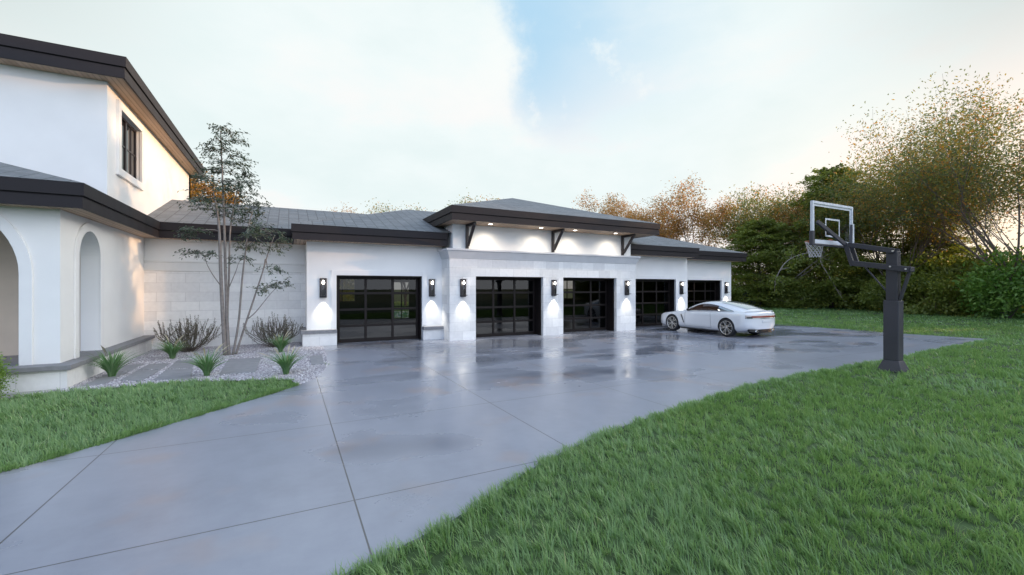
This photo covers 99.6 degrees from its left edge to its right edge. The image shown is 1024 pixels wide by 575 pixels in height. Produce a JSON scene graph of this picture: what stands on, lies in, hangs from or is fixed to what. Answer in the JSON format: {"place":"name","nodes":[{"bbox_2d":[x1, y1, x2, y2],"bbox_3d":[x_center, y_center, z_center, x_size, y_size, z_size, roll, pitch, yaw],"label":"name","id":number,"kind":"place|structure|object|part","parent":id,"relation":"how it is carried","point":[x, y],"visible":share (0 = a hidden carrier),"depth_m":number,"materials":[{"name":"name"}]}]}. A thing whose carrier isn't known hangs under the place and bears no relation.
{"place":"outdoors","nodes":[
{"label":"outdoors","id":0,"kind":"place"},
{"bbox_2d":[0,373,298,472],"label":"grass","id":1,"kind":"structure","parent":0,"point":[73,436],"depth_m":6.75,"materials":[{"name":"green plant"}]},
{"bbox_2d":[0,342,327,398],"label":"gravel ground","id":2,"kind":"structure","parent":0,"point":[11,395],"depth_m":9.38,"materials":[{"name":"grey gravel"}]},
{"bbox_2d":[82,371,129,385],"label":"paving slab","id":3,"kind":"structure","parent":2,"relation":"on","point":[104,379],"depth_m":9.08,"materials":[{"name":"grey concrete"}]},
{"bbox_2d":[79,345,146,376],"bbox_3d":[-8.709,1.598,9.393,1.771,0.719,1.878,0,0,0],"label":"grass clump","id":4,"kind":"object","parent":2,"relation":"on","point":[111,365],"visible":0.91,"depth_m":9.36,"materials":[{"name":"green plant"}]},
{"bbox_2d":[117,364,143,371],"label":"paving slab","id":5,"kind":"structure","parent":2,"relation":"on","point":[130,367],"depth_m":10.45,"materials":[{"name":"grey concrete"}]},
{"bbox_2d":[120,370,158,380],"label":"paving slab","id":6,"kind":"structure","parent":2,"relation":"on","point":[139,375],"depth_m":9.50,"materials":[{"name":"grey concrete"}]},
{"bbox_2d":[139,363,169,369],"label":"paving slab","id":7,"kind":"structure","parent":2,"relation":"on","point":[155,366],"depth_m":10.58,"materials":[{"name":"grey concrete"}]},
{"bbox_2d":[154,368,192,379],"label":"paving slab","id":8,"kind":"structure","parent":2,"relation":"on","point":[177,374],"depth_m":9.61,"materials":[{"name":"grey concrete"}]},
{"bbox_2d":[149,335,202,358],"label":"grass clump","id":9,"kind":"object","parent":2,"relation":"on","point":[171,351],"visible":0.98,"depth_m":11.75,"materials":[{"name":"green plant"}]},
{"bbox_2d":[168,360,194,368],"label":"paving slab","id":10,"kind":"structure","parent":2,"relation":"on","point":[179,364],"depth_m":10.71,"materials":[{"name":"grey concrete"}]},
{"bbox_2d":[153,315,221,351],"bbox_3d":[-9.737,1.397,13.088,1.717,1.184,1.235,0,0,-27],"label":"woody shrub","id":11,"kind":"object","parent":2,"relation":"on","point":[189,335],"visible":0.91,"depth_m":13.06,"materials":[{"name":"brown plant"}]},
{"bbox_2d":[175,343,245,375],"bbox_3d":[-6.690,1.610,9.575,1.681,0.704,1.715,0,0,35],"label":"grass clump","id":12,"kind":"object","parent":2,"relation":"on","point":[207,364],"visible":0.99,"depth_m":9.48,"materials":[{"name":"green plant"}]},
{"bbox_2d":[173,123,295,355],"bbox_3d":[-7.965,-1.370,12.366,2.986,6.787,2.666,0,0,-10],"label":"young tree","id":13,"kind":"object","parent":2,"relation":"on","point":[225,310],"visible":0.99,"depth_m":12.42,"materials":[{"name":"green plant"}]},
{"bbox_2d":[219,357,260,374],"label":"paving slab","id":14,"kind":"structure","parent":2,"relation":"on","point":[235,366],"depth_m":10.58,"materials":[{"name":"grey concrete"}]},
{"bbox_2d":[242,312,302,346],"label":"woody shrub","id":15,"kind":"object","parent":2,"relation":"on","point":[272,331],"visible":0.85,"depth_m":14.02,"materials":[{"name":"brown plant"}]},
{"bbox_2d":[242,344,311,374],"bbox_3d":[-5.022,1.602,9.733,1.598,0.718,1.545,0,0,-8],"label":"grass clump","id":16,"kind":"object","parent":2,"relation":"on","point":[284,362],"visible":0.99,"depth_m":9.64,"materials":[{"name":"green plant"}]},
{"bbox_2d":[265,331,297,351],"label":"grass clump","id":17,"kind":"object","parent":2,"relation":"on","point":[279,343],"visible":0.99,"depth_m":12.94,"materials":[{"name":"green plant"}]},
{"bbox_2d":[310,355,323,364],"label":"paving slab","id":18,"kind":"structure","parent":2,"relation":"on","point":[316,359],"depth_m":11.45,"materials":[{"name":"grey concrete"}]},
{"bbox_2d":[0,324,981,574],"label":"driveway","id":19,"kind":"structure","parent":0,"point":[351,451],"depth_m":5.24,"materials":[{"name":"concrete"}]},
{"bbox_2d":[661,301,775,336],"bbox_3d":[8.741,1.258,18.736,2.070,1.387,4.675,0,0,-27],"label":"parked car","id":20,"kind":"object","parent":19,"relation":"on","point":[728,318],"visible":1,"depth_m":17.41,"materials":[{"name":"white paint"}]},
{"bbox_3d":[8.245,0.841,17.984,0.183,0.299,2.177,0,0,-27],"label":"side window","id":21,"kind":"part","parent":20,"relation":"part of","materials":[{"name":"glass"}]},
{"bbox_3d":[8.558,0.856,17.318,0.118,0.183,0.668,0,0,-27],"label":"quarter window","id":22,"kind":"part","parent":20,"relation":"part of","materials":[{"name":"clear glass"}]},
{"bbox_3d":[9.363,0.715,17.529,1.183,0.283,1.070,0,0,-27],"label":"rear window","id":23,"kind":"part","parent":20,"relation":"part of","materials":[{"name":"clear glass"}]},
{"bbox_2d":[0,305,1023,574],"bbox_3d":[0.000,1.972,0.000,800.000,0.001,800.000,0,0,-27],"label":"lawn","id":24,"kind":"structure","parent":0,"point":[534,531],"depth_m":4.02,"materials":[{"name":"plant"}]},
{"bbox_2d":[0,352,17,399],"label":"round bush","id":25,"kind":"object","parent":24,"relation":"on","point":[2,372],"visible":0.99,"depth_m":7.52,"materials":[{"name":"green plant"}]},
{"bbox_2d":[190,164,244,204],"bbox_3d":[-24.385,-3.964,33.201,7.519,12.037,8.853,0,0,-27],"label":"golden tree","id":26,"kind":"object","parent":24,"relation":"on","point":[195,192],"visible":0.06,"depth_m":33.07,"materials":[{"name":"orange plant"}]},
{"bbox_2d":[321,202,371,213],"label":"autumn tree","id":27,"kind":"object","parent":24,"relation":"on","point":[346,209],"visible":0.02,"depth_m":56.79,"materials":[{"name":"orange plant"}]},
{"bbox_2d":[0,33,746,394],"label":"house","id":28,"kind":"structure","parent":24,"relation":"on","point":[96,173],"depth_m":14.36,"materials":[{"name":"white paint"}]},
{"bbox_2d":[116,99,143,190],"bbox_3d":[-10.843,-3.930,12.223,0.200,1.960,2.230,0,0,-27],"label":"upper window","id":29,"kind":"structure","parent":28,"relation":"in","point":[126,135],"depth_m":12.27,"materials":[{"name":"white wood"}]},
{"bbox_2d":[320,278,326,297],"bbox_3d":[-6.331,0.013,14.513,0.220,0.655,0.200,0,0,-27],"label":"wall lantern","id":30,"kind":"object","parent":28,"relation":"attached to","point":[323,287],"depth_m":14.58,"materials":[{"name":"black metal"}]},
{"bbox_2d":[337,275,420,343],"bbox_3d":[-4.792,0.764,15.684,2.970,2.367,0.350,0,0,-27],"label":"garage door","id":31,"kind":"structure","parent":28,"relation":"in","point":[369,308],"depth_m":15.76,"materials":[{"name":"black glass"}]},
{"bbox_2d":[429,279,434,296],"bbox_3d":[-2.990,0.013,16.237,0.220,0.655,0.200,0,0,-27],"label":"wall lantern","id":32,"kind":"object","parent":28,"relation":"attached to","point":[431,287],"depth_m":16.31,"materials":[{"name":"black metal"}]},
{"bbox_2d":[460,279,466,296],"bbox_3d":[-1.768,0.013,15.855,0.220,0.655,0.200,0,0,-27],"label":"wall lantern","id":33,"kind":"object","parent":28,"relation":"attached to","point":[462,287],"depth_m":15.93,"materials":[{"name":"black metal"}]},
{"bbox_2d":[476,276,540,336],"bbox_3d":[-0.234,0.764,17.233,2.950,2.367,0.518,0,0,-27],"label":"garage door","id":34,"kind":"structure","parent":28,"relation":"in","point":[505,306],"depth_m":17.49,"materials":[{"name":"black glass"}]},
{"bbox_2d":[551,280,557,295],"bbox_3d":[1.751,0.013,17.671,0.220,0.655,0.200,0,0,-27],"label":"wall lantern","id":35,"kind":"object","parent":28,"relation":"attached to","point":[553,287],"depth_m":17.75,"materials":[{"name":"black metal"}]},
{"bbox_2d":[563,278,613,331],"bbox_3d":[3.205,0.764,19.008,2.850,2.367,0.518,0,0,-27],"label":"garage door","id":36,"kind":"structure","parent":28,"relation":"in","point":[588,303],"depth_m":19.32,"materials":[{"name":"black glass"}]},
{"bbox_2d":[625,280,630,294],"bbox_3d":[5.216,0.013,19.459,0.220,0.655,0.200,0,0,-27],"label":"wall lantern","id":37,"kind":"object","parent":28,"relation":"attached to","point":[626,287],"depth_m":19.54,"materials":[{"name":"black metal"}]},
{"bbox_2d":[636,279,674,326],"bbox_3d":[7.000,0.764,21.770,2.910,2.367,0.350,0,0,-27],"label":"garage door","id":38,"kind":"structure","parent":28,"relation":"in","point":[654,297],"depth_m":21.98,"materials":[{"name":"black glass"}]},
{"bbox_2d":[680,281,685,293],"bbox_3d":[8.803,0.013,22.323,0.220,0.655,0.200,0,0,-27],"label":"wall lantern","id":39,"kind":"object","parent":28,"relation":"attached to","point":[681,287],"depth_m":22.31,"materials":[{"name":"black metal"}]},
{"bbox_2d":[688,280,719,307],"bbox_3d":[10.922,0.764,24.976,2.840,2.367,0.350,0,0,-27],"label":"garage door","id":40,"kind":"structure","parent":28,"relation":"in","point":[699,291],"depth_m":25.17,"materials":[{"name":"black glass"}]},
{"bbox_2d":[724,282,729,292],"bbox_3d":[12.693,0.013,25.513,0.220,0.655,0.200,0,0,-27],"label":"wall lantern","id":41,"kind":"object","parent":28,"relation":"attached to","point":[725,287],"depth_m":25.55,"materials":[{"name":"black metal"}]},
{"bbox_2d":[363,200,433,213],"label":"leafy tree","id":42,"kind":"object","parent":24,"relation":"on","point":[386,210],"visible":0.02,"depth_m":45.39,"materials":[{"name":"green plant"}]},
{"bbox_2d":[447,192,498,204],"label":"leafy tree","id":43,"kind":"object","parent":24,"relation":"on","point":[466,201],"depth_m":48.34,"materials":[{"name":"green plant"}]},
{"bbox_2d":[571,190,646,219],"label":"autumn tree","id":44,"kind":"object","parent":24,"relation":"on","point":[616,211],"visible":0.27,"depth_m":48.20,"materials":[{"name":"orange plant"}]},
{"bbox_2d":[621,201,686,240],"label":"autumn tree","id":45,"kind":"object","parent":24,"relation":"on","point":[657,215],"visible":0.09,"depth_m":51.70,"materials":[{"name":"orange plant"}]},
{"bbox_2d":[633,172,748,246],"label":"autumn tree","id":46,"kind":"object","parent":24,"relation":"on","point":[702,236],"visible":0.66,"depth_m":50.11,"materials":[{"name":"orange plant"}]},
{"bbox_2d":[739,292,755,304],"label":"bush","id":47,"kind":"object","parent":24,"relation":"on","point":[748,300],"visible":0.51,"depth_m":42.01,"materials":[{"name":"green plant"}]},
{"bbox_2d":[694,173,811,280],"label":"leafy tree","id":48,"kind":"object","parent":24,"relation":"on","point":[749,214],"visible":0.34,"depth_m":47.65,"materials":[{"name":"orange plant"}]},
{"bbox_2d":[750,280,780,306],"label":"evergreen bush","id":49,"kind":"object","parent":24,"relation":"on","point":[766,294],"visible":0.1,"depth_m":43.10,"materials":[{"name":"green plant"}]},
{"bbox_2d":[719,217,819,308],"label":"evergreen tree","id":50,"kind":"object","parent":24,"relation":"on","point":[762,243],"visible":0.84,"depth_m":41.75,"materials":[{"name":"green plant"}]},
{"bbox_2d":[760,197,829,272],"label":"autumn tree","id":51,"kind":"object","parent":24,"relation":"on","point":[783,218],"visible":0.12,"depth_m":43.03,"materials":[{"name":"orange plant"}]},
{"bbox_2d":[772,274,842,307],"bbox_3d":[27.307,0.385,40.518,5.528,3.389,5.440,0,0,-27],"label":"evergreen bush","id":52,"kind":"object","parent":24,"relation":"on","point":[817,292],"visible":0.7,"depth_m":39.67,"materials":[{"name":"green plant"}]},
{"bbox_2d":[763,220,873,308],"bbox_3d":[27.787,-2.141,39.347,12.207,8.393,5.952,0,0,-1],"label":"arching tree","id":53,"kind":"object","parent":24,"relation":"on","point":[789,253],"visible":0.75,"depth_m":37.94,"materials":[{"name":"green plant"}]},
{"bbox_2d":[767,163,899,310],"bbox_3d":[30.453,-4.156,40.896,10.450,14.643,10.374,0,0,12],"label":"evergreen tree","id":54,"kind":"object","parent":24,"relation":"on","point":[843,264],"visible":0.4,"depth_m":39.39,"materials":[{"name":"green plant"}]},
{"bbox_2d":[804,257,863,305],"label":"evergreen bush","id":55,"kind":"object","parent":24,"relation":"on","point":[839,276],"depth_m":44.27,"materials":[{"name":"green plant"}]},
{"bbox_2d":[823,275,882,309],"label":"evergreen bush","id":56,"kind":"object","parent":24,"relation":"on","point":[853,306],"visible":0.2,"depth_m":38.48,"materials":[{"name":"green plant"}]},
{"bbox_2d":[804,200,914,372],"bbox_3d":[8.578,-0.085,10.895,2.051,4.110,1.589,0,0,26],"label":"basketball hoop","id":57,"kind":"object","parent":24,"relation":"on","point":[893,361],"visible":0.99,"depth_m":10.19,"materials":[{"name":"grey metal"}]},
{"bbox_2d":[779,136,996,270],"bbox_3d":[34.019,-5.468,40.567,16.493,15.089,15.026,0,0,-36],"label":"leafy tree","id":58,"kind":"object","parent":24,"relation":"on","point":[868,165],"visible":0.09,"depth_m":37.58,"materials":[{"name":"green plant"}]},
{"bbox_2d":[836,255,940,301],"bbox_3d":[33.759,-0.397,37.615,8.292,5.083,8.160,0,0,-19],"label":"evergreen bush","id":59,"kind":"object","parent":24,"relation":"on","point":[865,273],"visible":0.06,"depth_m":38.07,"materials":[{"name":"green plant"}]},
{"bbox_2d":[850,272,929,313],"bbox_3d":[30.502,0.385,34.842,5.440,3.389,5.528,0,0,36],"label":"evergreen bush","id":60,"kind":"object","parent":24,"relation":"on","point":[872,293],"visible":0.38,"depth_m":34.58,"materials":[{"name":"green plant"}]},
{"bbox_2d":[775,137,1023,279],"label":"leafy tree","id":61,"kind":"object","parent":24,"relation":"on","point":[928,233],"visible":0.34,"depth_m":34.94,"materials":[{"name":"green plant"}]},
{"bbox_2d":[810,65,1023,311],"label":"leafy tree","id":62,"kind":"object","parent":24,"relation":"on","point":[956,168],"visible":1,"depth_m":28.04,"materials":[{"name":"green plant"}]},
{"bbox_2d":[866,225,984,305],"bbox_3d":[36.435,-1.408,38.070,9.405,8.054,9.336,0,0,-37],"label":"evergreen tree","id":63,"kind":"object","parent":24,"relation":"on","point":[947,253],"visible":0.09,"depth_m":36.85,"materials":[{"name":"green plant"}]},
{"bbox_2d":[867,244,1022,314],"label":"evergreen bush","id":64,"kind":"object","parent":24,"relation":"on","point":[931,262],"visible":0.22,"depth_m":33.42,"materials":[{"name":"green plant"}]},
{"bbox_2d":[901,268,992,315],"bbox_3d":[31.109,0.307,31.255,5.805,3.558,5.712,0,0,38],"label":"evergreen bush","id":65,"kind":"object","parent":24,"relation":"on","point":[944,290],"visible":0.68,"depth_m":30.54,"materials":[{"name":"green plant"}]},
{"bbox_2d":[925,244,1023,313],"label":"evergreen bush","id":66,"kind":"object","parent":24,"relation":"on","point":[963,260],"visible":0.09,"depth_m":32.39,"materials":[{"name":"green plant"}]},
{"bbox_2d":[947,239,1023,318],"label":"leafy bush","id":67,"kind":"object","parent":24,"relation":"on","point":[981,297],"visible":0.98,"depth_m":27.07,"materials":[{"name":"green plant"}]},
{"bbox_2d":[0,0,1023,284],"label":"sky","id":68,"kind":"structure","parent":0,"point":[428,103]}
]}

